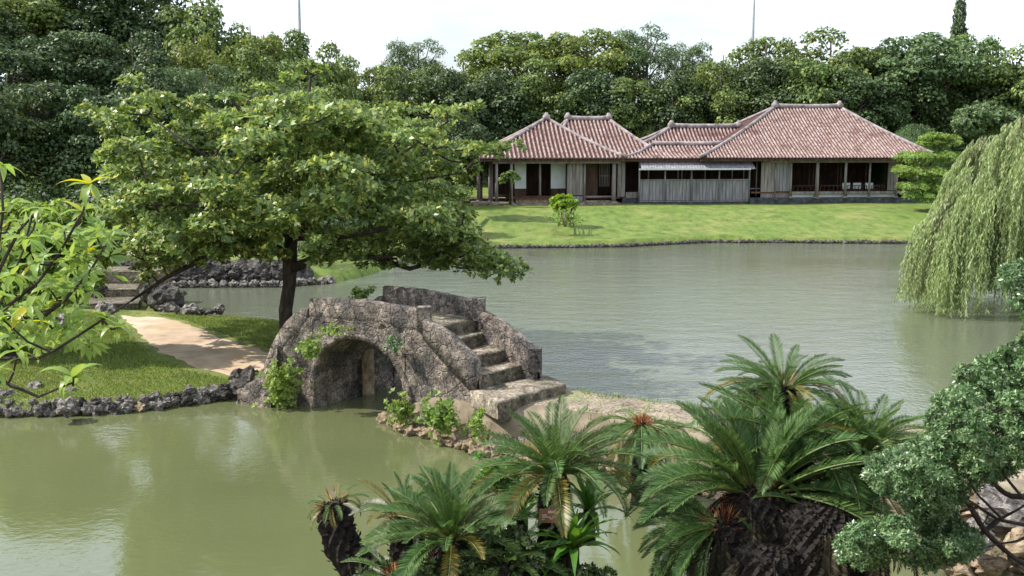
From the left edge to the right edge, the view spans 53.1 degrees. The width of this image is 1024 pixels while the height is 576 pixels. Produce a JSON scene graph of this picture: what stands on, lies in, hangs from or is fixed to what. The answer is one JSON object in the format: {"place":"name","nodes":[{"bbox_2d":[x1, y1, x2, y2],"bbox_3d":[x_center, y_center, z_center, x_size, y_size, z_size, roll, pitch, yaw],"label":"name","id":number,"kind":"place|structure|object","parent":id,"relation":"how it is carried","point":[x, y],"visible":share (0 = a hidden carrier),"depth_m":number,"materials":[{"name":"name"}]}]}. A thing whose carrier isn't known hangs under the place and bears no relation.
{"place":"outdoors","nodes":[
{"label":"outdoors","id":0,"kind":"place"},
{"bbox_2d":[0,302,277,416],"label":"lawn island","id":1,"kind":"structure","parent":0,"point":[144,310],"depth_m":25.64,"materials":[{"name":"green plant"}]},
{"bbox_2d":[0,197,123,356],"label":"island shrub","id":2,"kind":"object","parent":1,"relation":"on","point":[18,208],"visible":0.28,"depth_m":25.86,"materials":[{"name":"green plant"}]},
{"bbox_2d":[56,396,78,418],"bbox_3d":[-9.606,2.560,22.161,0.477,0.487,0.608,13,0,-17],"label":"rock","id":3,"kind":"object","parent":1,"relation":"on","point":[67,408],"visible":0.98,"depth_m":22.02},
{"bbox_2d":[0,378,236,417],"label":"stone edging","id":4,"kind":"object","parent":1,"relation":"on","point":[121,405],"visible":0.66,"depth_m":22.93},
{"bbox_2d":[77,266,171,309],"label":"stone steps","id":5,"kind":"structure","parent":1,"relation":"on","point":[118,292],"depth_m":36.42,"materials":[{"name":"stone"}]},
{"bbox_2d":[0,309,278,399],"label":"grass","id":6,"kind":"structure","parent":1,"relation":"on","point":[239,334],"depth_m":25.73,"materials":[{"name":"plant"}]},
{"bbox_2d":[147,283,186,309],"bbox_3d":[-11.774,0.371,35.041,1.439,1.033,0.924,-5,9,-29],"label":"rock","id":7,"kind":"object","parent":1,"relation":"on","point":[164,293],"visible":0.81,"depth_m":34.78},
{"bbox_2d":[73,57,533,330],"bbox_3d":[-5.981,-2.054,28.112,13.264,8.222,12.068,0,8,0],"label":"spreading tree","id":8,"kind":"object","parent":1,"relation":"on","point":[229,196],"visible":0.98,"depth_m":25.55,"materials":[{"name":"green plant"}]},
{"bbox_2d":[121,315,267,375],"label":"sandy path","id":9,"kind":"structure","parent":0,"point":[188,344],"depth_m":28.02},
{"bbox_2d":[8,92,1007,283],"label":"lawn","id":10,"kind":"structure","parent":0,"point":[622,223],"depth_m":67.09,"materials":[{"name":"plant"}]},
{"bbox_2d":[0,5,38,79],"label":"evergreen tree","id":11,"kind":"object","parent":10,"relation":"on","point":[9,35],"visible":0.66,"depth_m":70.74,"materials":[{"name":"green plant"}]},
{"bbox_2d":[0,88,43,188],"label":"evergreen tree","id":12,"kind":"object","parent":10,"relation":"on","point":[20,165],"visible":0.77,"depth_m":54.03,"materials":[{"name":"green plant"}]},
{"bbox_2d":[0,41,74,125],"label":"evergreen tree","id":13,"kind":"object","parent":10,"relation":"on","point":[24,61],"visible":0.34,"depth_m":62.14,"materials":[{"name":"green plant"}]},
{"bbox_2d":[0,0,90,72],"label":"broadleaf tree","id":14,"kind":"object","parent":10,"relation":"on","point":[29,11],"visible":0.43,"depth_m":73.59,"materials":[{"name":"green plant"}]},
{"bbox_2d":[0,80,97,200],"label":"evergreen tree","id":15,"kind":"object","parent":10,"relation":"on","point":[41,123],"visible":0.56,"depth_m":56.27,"materials":[{"name":"green plant"}]},
{"bbox_2d":[11,29,121,107],"bbox_3d":[-28.723,-13.181,66.581,7.445,7.428,7.904,0,8,-2],"label":"evergreen tree","id":16,"kind":"object","parent":10,"relation":"on","point":[58,48],"visible":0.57,"depth_m":64.94,"materials":[{"name":"green plant"}]},
{"bbox_2d":[17,0,151,85],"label":"evergreen tree","id":17,"kind":"object","parent":10,"relation":"on","point":[98,10],"visible":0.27,"depth_m":75.34,"materials":[{"name":"green plant"}]},
{"bbox_2d":[36,83,155,196],"bbox_3d":[-23.208,-7.698,57.520,6.155,7.385,5.892,5,9,29],"label":"evergreen tree","id":18,"kind":"object","parent":10,"relation":"on","point":[72,146],"visible":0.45,"depth_m":55.75,"materials":[{"name":"green plant"}]},
{"bbox_2d":[78,28,185,97],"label":"evergreen tree","id":19,"kind":"object","parent":10,"relation":"on","point":[146,52],"visible":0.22,"depth_m":67.56,"materials":[{"name":"green plant"}]},
{"bbox_2d":[107,60,195,170],"bbox_3d":[-21.131,-9.167,61.482,5.990,8.690,6.359,6,10,36],"label":"evergreen tree","id":20,"kind":"object","parent":10,"relation":"on","point":[154,78],"visible":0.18,"depth_m":60.12,"materials":[{"name":"green plant"}]},
{"bbox_2d":[92,0,211,85],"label":"evergreen tree","id":21,"kind":"object","parent":10,"relation":"on","point":[148,9],"visible":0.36,"depth_m":76.90,"materials":[{"name":"green plant"}]},
{"bbox_2d":[158,33,232,108],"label":"broadleaf tree","id":22,"kind":"object","parent":10,"relation":"on","point":[200,57],"visible":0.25,"depth_m":69.66,"materials":[{"name":"green plant"}]},
{"bbox_2d":[166,62,244,123],"bbox_3d":[-19.922,-9.901,65.229,5.985,8.835,6.334,3,9,22],"label":"tree","id":23,"kind":"object","parent":10,"relation":"on","point":[206,88],"visible":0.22,"depth_m":63.81,"materials":[{"name":"green plant"}]},
{"bbox_2d":[152,0,261,82],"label":"broadleaf tree","id":24,"kind":"object","parent":10,"relation":"on","point":[194,22],"visible":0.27,"depth_m":75.49,"materials":[{"name":"green plant"}]},
{"bbox_2d":[105,258,335,287],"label":"rock wall","id":25,"kind":"structure","parent":10,"relation":"on","point":[253,273],"depth_m":43.16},
{"bbox_2d":[0,156,487,259],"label":"hillside undergrowth","id":26,"kind":"object","parent":10,"relation":"on","point":[18,192],"visible":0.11,"depth_m":53.62,"materials":[{"name":"green plant"}]},
{"bbox_2d":[211,45,283,109],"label":"broadleaf tree","id":27,"kind":"object","parent":10,"relation":"on","point":[252,59],"visible":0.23,"depth_m":69.34,"materials":[{"name":"green plant"}]},
{"bbox_2d":[219,21,297,103],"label":"broadleaf tree","id":28,"kind":"object","parent":10,"relation":"on","point":[276,44],"visible":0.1,"depth_m":74.68,"materials":[{"name":"green plant"}]},
{"bbox_2d":[236,81,298,160],"bbox_3d":[-15.308,-8.726,64.933,5.489,8.858,5.187,3,9,18],"label":"tree","id":29,"kind":"object","parent":10,"relation":"on","point":[281,87],"visible":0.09,"depth_m":64.00,"materials":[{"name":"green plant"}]},
{"bbox_2d":[259,57,336,116],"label":"broadleaf tree","id":30,"kind":"object","parent":10,"relation":"on","point":[289,65],"visible":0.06,"depth_m":71.25,"materials":[{"name":"green plant"}]},
{"bbox_2d":[262,28,335,95],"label":"broadleaf tree","id":31,"kind":"object","parent":10,"relation":"on","point":[294,53],"visible":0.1,"depth_m":78.01,"materials":[{"name":"green plant"}]},
{"bbox_2d":[294,40,359,101],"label":"broadleaf tree","id":32,"kind":"object","parent":10,"relation":"on","point":[340,76],"visible":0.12,"depth_m":79.94,"materials":[{"name":"green plant"}]},
{"bbox_2d":[317,82,371,109],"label":"broadleaf tree","id":33,"kind":"object","parent":10,"relation":"on","point":[340,90],"visible":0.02,"depth_m":74.78,"materials":[{"name":"green plant"}]},
{"bbox_2d":[348,64,418,120],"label":"broadleaf tree","id":34,"kind":"object","parent":10,"relation":"on","point":[383,90],"visible":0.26,"depth_m":95.44,"materials":[{"name":"green plant"}]},
{"bbox_2d":[369,65,444,119],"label":"broadleaf tree","id":35,"kind":"object","parent":10,"relation":"on","point":[412,74],"visible":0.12,"depth_m":98.59,"materials":[{"name":"green plant"}]},
{"bbox_2d":[381,37,447,101],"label":"tree","id":36,"kind":"object","parent":10,"relation":"on","point":[400,52],"visible":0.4,"depth_m":105.38,"materials":[{"name":"green plant"}]},
{"bbox_2d":[398,171,473,220],"bbox_3d":[-4.974,-5.077,61.883,4.833,4.226,5.537,7,11,40],"label":"broadleaf tree","id":37,"kind":"object","parent":10,"relation":"on","point":[461,192],"visible":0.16,"depth_m":61.56,"materials":[{"name":"green plant"}]},
{"bbox_2d":[403,66,497,138],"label":"evergreen tree","id":38,"kind":"object","parent":10,"relation":"on","point":[452,89],"visible":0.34,"depth_m":95.92,"materials":[{"name":"green plant"}]},
{"bbox_2d":[423,53,503,128],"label":"broadleaf tree","id":39,"kind":"object","parent":10,"relation":"on","point":[475,73],"visible":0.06,"depth_m":103.55,"materials":[{"name":"green plant"}]},
{"bbox_2d":[439,112,498,201],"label":"evergreen tree","id":40,"kind":"object","parent":10,"relation":"on","point":[473,130],"visible":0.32,"depth_m":80.29,"materials":[{"name":"green plant"}]},
{"bbox_2d":[449,138,497,204],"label":"tree","id":41,"kind":"object","parent":10,"relation":"on","point":[475,167],"visible":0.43,"depth_m":67.99,"materials":[{"name":"green plant"}]},
{"bbox_2d":[450,69,541,140],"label":"evergreen tree","id":42,"kind":"object","parent":10,"relation":"on","point":[495,89],"visible":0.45,"depth_m":97.15,"materials":[{"name":"green plant"}]},
{"bbox_2d":[458,30,594,110],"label":"spreading tree","id":43,"kind":"object","parent":10,"relation":"on","point":[500,55],"visible":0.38,"depth_m":105.61,"materials":[{"name":"green plant"}]},
{"bbox_2d":[497,56,587,134],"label":"broadleaf tree","id":44,"kind":"object","parent":10,"relation":"on","point":[543,95],"visible":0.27,"depth_m":99.12,"materials":[{"name":"green plant"}]},
{"bbox_2d":[545,194,583,226],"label":"lime shrub","id":45,"kind":"object","parent":10,"relation":"on","point":[564,206],"visible":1,"depth_m":65.16,"materials":[{"name":"green plant"}]},
{"bbox_2d":[516,28,648,115],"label":"spreading tree","id":46,"kind":"object","parent":10,"relation":"on","point":[609,58],"visible":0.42,"depth_m":103.70,"materials":[{"name":"green plant"}]},
{"bbox_2d":[549,65,639,137],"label":"evergreen tree","id":47,"kind":"object","parent":10,"relation":"on","point":[598,92],"visible":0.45,"depth_m":97.32,"materials":[{"name":"green plant"}]},
{"bbox_2d":[591,77,668,138],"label":"broadleaf tree","id":48,"kind":"object","parent":10,"relation":"on","point":[643,118],"visible":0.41,"depth_m":97.14,"materials":[{"name":"green plant"}]},
{"bbox_2d":[595,21,684,107],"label":"broadleaf tree","id":49,"kind":"object","parent":10,"relation":"on","point":[641,53],"visible":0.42,"depth_m":104.94,"materials":[{"name":"green plant"}]},
{"bbox_2d":[632,69,717,131],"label":"evergreen tree","id":50,"kind":"object","parent":10,"relation":"on","point":[665,92],"visible":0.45,"depth_m":98.07,"materials":[{"name":"green plant"}]},
{"bbox_2d":[658,39,713,106],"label":"pine tree","id":51,"kind":"object","parent":10,"relation":"on","point":[692,53],"visible":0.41,"depth_m":108.11,"materials":[{"name":"plant"}]},
{"bbox_2d":[398,238,1007,262],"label":"shore kerb","id":52,"kind":"structure","parent":10,"relation":"on","point":[740,240],"depth_m":61.02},
{"bbox_2d":[468,100,938,205],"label":"wooden villa","id":53,"kind":"object","parent":10,"relation":"on","point":[776,152],"visible":0.94,"depth_m":80.05,"materials":[{"name":"tile"}]},
{"bbox_2d":[586,163,597,195],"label":"door panel","id":54,"kind":"structure","parent":53,"relation":"in","point":[591,168],"depth_m":78.93,"materials":[{"name":"brown wood"}]},
{"bbox_2d":[674,58,756,123],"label":"broadleaf tree","id":55,"kind":"object","parent":10,"relation":"on","point":[721,93],"visible":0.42,"depth_m":98.24,"materials":[{"name":"green plant"}]},
{"bbox_2d":[484,121,1005,174],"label":"undergrowth","id":56,"kind":"object","parent":10,"relation":"on","point":[962,147],"visible":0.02,"depth_m":101.92,"materials":[{"name":"green plant"}]},
{"bbox_2d":[714,55,809,123],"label":"evergreen tree","id":57,"kind":"object","parent":10,"relation":"on","point":[753,74],"visible":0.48,"depth_m":97.73,"materials":[{"name":"green plant"}]},
{"bbox_2d":[716,36,811,91],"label":"broadleaf tree","id":58,"kind":"object","parent":10,"relation":"on","point":[765,45],"visible":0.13,"depth_m":102.87,"materials":[{"name":"green plant"}]},
{"bbox_2d":[759,58,862,109],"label":"broadleaf tree","id":59,"kind":"object","parent":10,"relation":"on","point":[812,92],"visible":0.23,"depth_m":97.11,"materials":[{"name":"green plant"}]},
{"bbox_2d":[777,26,883,122],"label":"broadleaf tree","id":60,"kind":"object","parent":10,"relation":"on","point":[855,57],"visible":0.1,"depth_m":103.87,"materials":[{"name":"green plant"}]},
{"bbox_2d":[821,67,912,129],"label":"evergreen tree","id":61,"kind":"object","parent":10,"relation":"on","point":[880,89],"visible":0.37,"depth_m":97.56,"materials":[{"name":"green plant"}]},
{"bbox_2d":[863,61,956,140],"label":"evergreen tree","id":62,"kind":"object","parent":10,"relation":"on","point":[931,97],"visible":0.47,"depth_m":100.76,"materials":[{"name":"green plant"}]},
{"bbox_2d":[868,125,954,200],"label":"tree","id":63,"kind":"object","parent":10,"relation":"on","point":[875,178],"depth_m":84.76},
{"bbox_2d":[860,31,991,114],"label":"spreading tree","id":64,"kind":"object","parent":10,"relation":"on","point":[961,62],"visible":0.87,"depth_m":100.59,"materials":[{"name":"green plant"}]},
{"bbox_2d":[890,132,965,203],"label":"tree","id":65,"kind":"object","parent":10,"relation":"on","point":[928,140],"depth_m":72.42,"materials":[{"name":"green plant"}]},
{"bbox_2d":[917,67,1013,151],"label":"evergreen tree","id":66,"kind":"object","parent":10,"relation":"on","point":[955,97],"visible":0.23,"depth_m":103.06,"materials":[{"name":"green plant"}]},
{"bbox_2d":[938,33,1018,141],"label":"broadleaf tree","id":67,"kind":"object","parent":10,"relation":"on","point":[994,45],"visible":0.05,"depth_m":105.77,"materials":[{"name":"green plant"}]},
{"bbox_2d":[950,99,1022,160],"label":"round shrub","id":68,"kind":"object","parent":10,"relation":"on","point":[975,119],"visible":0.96,"depth_m":81.90,"materials":[{"name":"green plant"}]},
{"bbox_2d":[967,43,1023,152],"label":"broadleaf tree","id":69,"kind":"object","parent":10,"relation":"on","point":[1016,92],"visible":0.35,"depth_m":101.08,"materials":[{"name":"green plant"}]},
{"bbox_2d":[0,242,1023,575],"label":"pond water","id":70,"kind":"structure","parent":0,"point":[222,488],"depth_m":23.74,"materials":[{"name":"liquid"}]},
{"bbox_2d":[251,355,303,409],"bbox_3d":[-5.304,2.227,23.148,1.222,1.444,0.559,0,8,0],"label":"weed clump","id":71,"kind":"object","parent":70,"relation":"in","point":[282,383],"visible":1,"depth_m":23.14,"materials":[{"name":"green plant"}]},
{"bbox_2d":[235,286,565,422],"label":"stone bridge","id":72,"kind":"structure","parent":70,"relation":"in","point":[474,353],"depth_m":22.13,"materials":[{"name":"stone"}]},
{"bbox_2d":[291,335,322,359],"bbox_3d":[-4.530,1.301,22.618,0.715,0.546,0.483,-3,9,-19],"label":"weed clump","id":73,"kind":"object","parent":72,"relation":"on","point":[312,346],"visible":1,"depth_m":22.58,"materials":[{"name":"green plant"}]},
{"bbox_2d":[404,388,1023,556],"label":"spit","id":74,"kind":"structure","parent":70,"relation":"in","point":[466,410],"depth_m":19.77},
{"bbox_2d":[375,392,1023,573],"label":"stone revetment","id":75,"kind":"object","parent":74,"relation":"on","point":[469,446],"visible":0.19,"depth_m":20.16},
{"bbox_2d":[383,387,427,430],"bbox_3d":[-2.161,2.552,21.403,1.054,0.976,0.488,-2,8,-15],"label":"weed clump","id":76,"kind":"object","parent":75,"relation":"on","point":[401,410],"visible":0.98,"depth_m":21.35,"materials":[{"name":"green plant"}]},
{"bbox_2d":[413,389,466,446],"bbox_3d":[-1.449,2.591,20.386,0.973,1.148,0.669,-4,9,-26],"label":"weed clump","id":77,"kind":"object","parent":75,"relation":"on","point":[442,419],"visible":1,"depth_m":20.37,"materials":[{"name":"green plant"}]},
{"bbox_2d":[463,405,490,444],"bbox_3d":[-0.684,2.625,19.753,0.559,0.773,0.558,-8,11,-44],"label":"weed clump","id":78,"kind":"object","parent":75,"relation":"on","point":[475,423],"visible":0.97,"depth_m":19.70,"materials":[{"name":"green plant"}]},
{"bbox_2d":[1005,555,1023,570],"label":"rock","id":79,"kind":"object","parent":75,"relation":"on","point":[1016,564],"visible":0.27,"depth_m":14.10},
{"bbox_2d":[1001,526,1023,557],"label":"boulder","id":80,"kind":"object","parent":79,"relation":"on","point":[1016,549],"visible":0.81,"depth_m":13.98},
{"bbox_2d":[975,483,1023,533],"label":"boulder","id":81,"kind":"object","parent":74,"relation":"on","point":[994,498],"visible":0.62,"depth_m":14.63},
{"bbox_2d":[942,563,975,575],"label":"rock","id":82,"kind":"object","parent":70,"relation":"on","point":[957,569],"visible":0.63,"depth_m":14.12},
{"bbox_2d":[968,554,1012,575],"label":"rock","id":83,"kind":"object","parent":70,"relation":"in","point":[986,565],"visible":0.94,"depth_m":14.13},
{"bbox_2d":[1,0,1023,119],"label":"sky","id":84,"kind":"structure","parent":0,"point":[361,29],"materials":[{"name":"white"}]},
{"bbox_2d":[415,387,1023,554],"bbox_3d":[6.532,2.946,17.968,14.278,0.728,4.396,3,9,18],"label":"spit path","id":85,"kind":"structure","parent":0,"point":[575,399],"depth_m":19.96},
{"bbox_2d":[893,116,1023,320],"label":"willow","id":86,"kind":"object","parent":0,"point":[952,243],"visible":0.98,"depth_m":35.28,"materials":[{"name":"green plant"}]},
{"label":"near bank","id":87,"kind":"structure","parent":0,"visible":0},
{"bbox_2d":[0,162,138,401],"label":"sapling","id":88,"kind":"object","parent":87,"relation":"on","point":[33,307],"visible":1,"depth_m":5.70,"materials":[{"name":"green plant"}]},
{"bbox_2d":[304,484,387,575],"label":"cycad","id":89,"kind":"object","parent":87,"relation":"on","point":[341,538],"visible":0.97,"depth_m":11.09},
{"bbox_2d":[339,543,440,575],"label":"cycad","id":90,"kind":"object","parent":87,"relation":"on","point":[371,561],"visible":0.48,"depth_m":10.43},
{"bbox_2d":[350,472,436,562],"bbox_3d":[-1.138,2.748,11.026,1.212,1.568,1.328,0,8,0],"label":"cycad","id":91,"kind":"object","parent":87,"relation":"on","point":[395,550],"visible":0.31,"depth_m":10.83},
{"bbox_2d":[356,461,538,575],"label":"cycad","id":92,"kind":"object","parent":87,"relation":"on","point":[446,543],"visible":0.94,"depth_m":10.25,"materials":[{"name":"plant"}]},
{"bbox_2d":[405,468,489,559],"bbox_3d":[-0.718,2.813,11.382,1.101,1.624,1.127,0,8,0],"label":"cycad","id":93,"kind":"object","parent":87,"relation":"on","point":[420,479],"visible":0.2,"depth_m":11.37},
{"bbox_2d":[353,521,617,575],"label":"bank scrub","id":94,"kind":"object","parent":87,"relation":"on","point":[469,567],"visible":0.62,"depth_m":10.17,"materials":[{"name":"green plant"}]},
{"bbox_2d":[470,450,537,520],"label":"bank weeds","id":95,"kind":"object","parent":87,"relation":"on","point":[476,455],"visible":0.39,"depth_m":11.25,"materials":[{"name":"green plant"}]},
{"bbox_2d":[439,511,571,575],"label":"cycad","id":96,"kind":"object","parent":87,"relation":"on","point":[500,569],"visible":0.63,"depth_m":10.07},
{"bbox_2d":[458,394,653,575],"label":"cycad","id":97,"kind":"object","parent":87,"relation":"on","point":[558,456],"visible":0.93,"depth_m":10.60,"materials":[{"name":"plant"}]},
{"bbox_2d":[487,480,538,530],"bbox_3d":[0.098,2.406,10.964,0.746,0.815,0.808,0,8,0],"label":"nest fern","id":98,"kind":"object","parent":97,"relation":"attached to","point":[529,505],"visible":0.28,"depth_m":10.92,"materials":[{"name":"green plant"}]},
{"bbox_2d":[524,486,619,575],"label":"nest fern","id":99,"kind":"object","parent":97,"relation":"attached to","point":[578,535],"visible":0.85,"depth_m":10.31,"materials":[{"name":"green plant"}]},
{"bbox_2d":[564,458,633,545],"bbox_3d":[0.867,2.288,10.902,0.883,0.924,0.967,0,8,0],"label":"nest fern","id":100,"kind":"object","parent":97,"relation":"attached to","point":[585,497],"visible":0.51,"depth_m":10.89,"materials":[{"name":"green plant"}]},
{"bbox_2d":[632,484,747,575],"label":"cycad","id":101,"kind":"object","parent":87,"relation":"on","point":[708,535],"visible":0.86,"depth_m":10.29,"materials":[{"name":"plant"}]},
{"bbox_2d":[702,515,802,575],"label":"cycad","id":102,"kind":"object","parent":87,"relation":"on","point":[759,559],"visible":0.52,"depth_m":9.94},
{"bbox_2d":[622,384,903,575],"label":"cycad","id":103,"kind":"object","parent":87,"relation":"on","point":[763,519],"visible":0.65,"depth_m":10.52,"materials":[{"name":"plant"}]},
{"bbox_2d":[699,333,856,437],"bbox_3d":[3.077,2.191,12.028,1.772,3.198,1.868,0,8,0],"label":"cycad","id":104,"kind":"object","parent":87,"relation":"on","point":[793,387],"visible":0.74,"depth_m":11.79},
{"bbox_2d":[688,380,906,513],"bbox_3d":[3.188,2.312,11.315,2.505,2.631,2.415,0,8,0],"label":"cycad","id":105,"kind":"object","parent":87,"relation":"on","point":[755,401],"visible":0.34,"depth_m":10.68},
{"bbox_2d":[750,463,920,575],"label":"cycad","id":106,"kind":"object","parent":87,"relation":"on","point":[811,528],"visible":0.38,"depth_m":10.04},
{"bbox_2d":[780,379,926,518],"bbox_3d":[3.788,2.282,11.079,1.872,2.481,1.917,-6,10,-37],"label":"cycad","id":107,"kind":"object","parent":87,"relation":"on","point":[869,443],"visible":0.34,"depth_m":10.84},
{"bbox_2d":[831,257,1023,574],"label":"holly shrub","id":108,"kind":"object","parent":87,"relation":"on","point":[926,483],"visible":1,"depth_m":8.41,"materials":[{"name":"green plant"}]},
{"bbox_3d":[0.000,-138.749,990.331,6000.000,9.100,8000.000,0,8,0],"label":"ground","id":109,"kind":"structure","parent":0,"visible":0},
{"bbox_2d":[949,0,968,39],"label":"conifer tree","id":110,"kind":"object","parent":109,"relation":"on","point":[957,27],"visible":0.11,"depth_m":133.99,"materials":[{"name":"green plant"}]},
{"label":"pond bed","id":111,"kind":"structure","parent":0,"visible":0},
{"bbox_2d":[586,408,690,506],"bbox_3d":[2.137,3.307,17.100,1.779,2.457,1.863,0,8,0],"label":"cycad","id":112,"kind":"object","parent":111,"relation":"on","point":[641,426],"visible":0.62,"depth_m":16.98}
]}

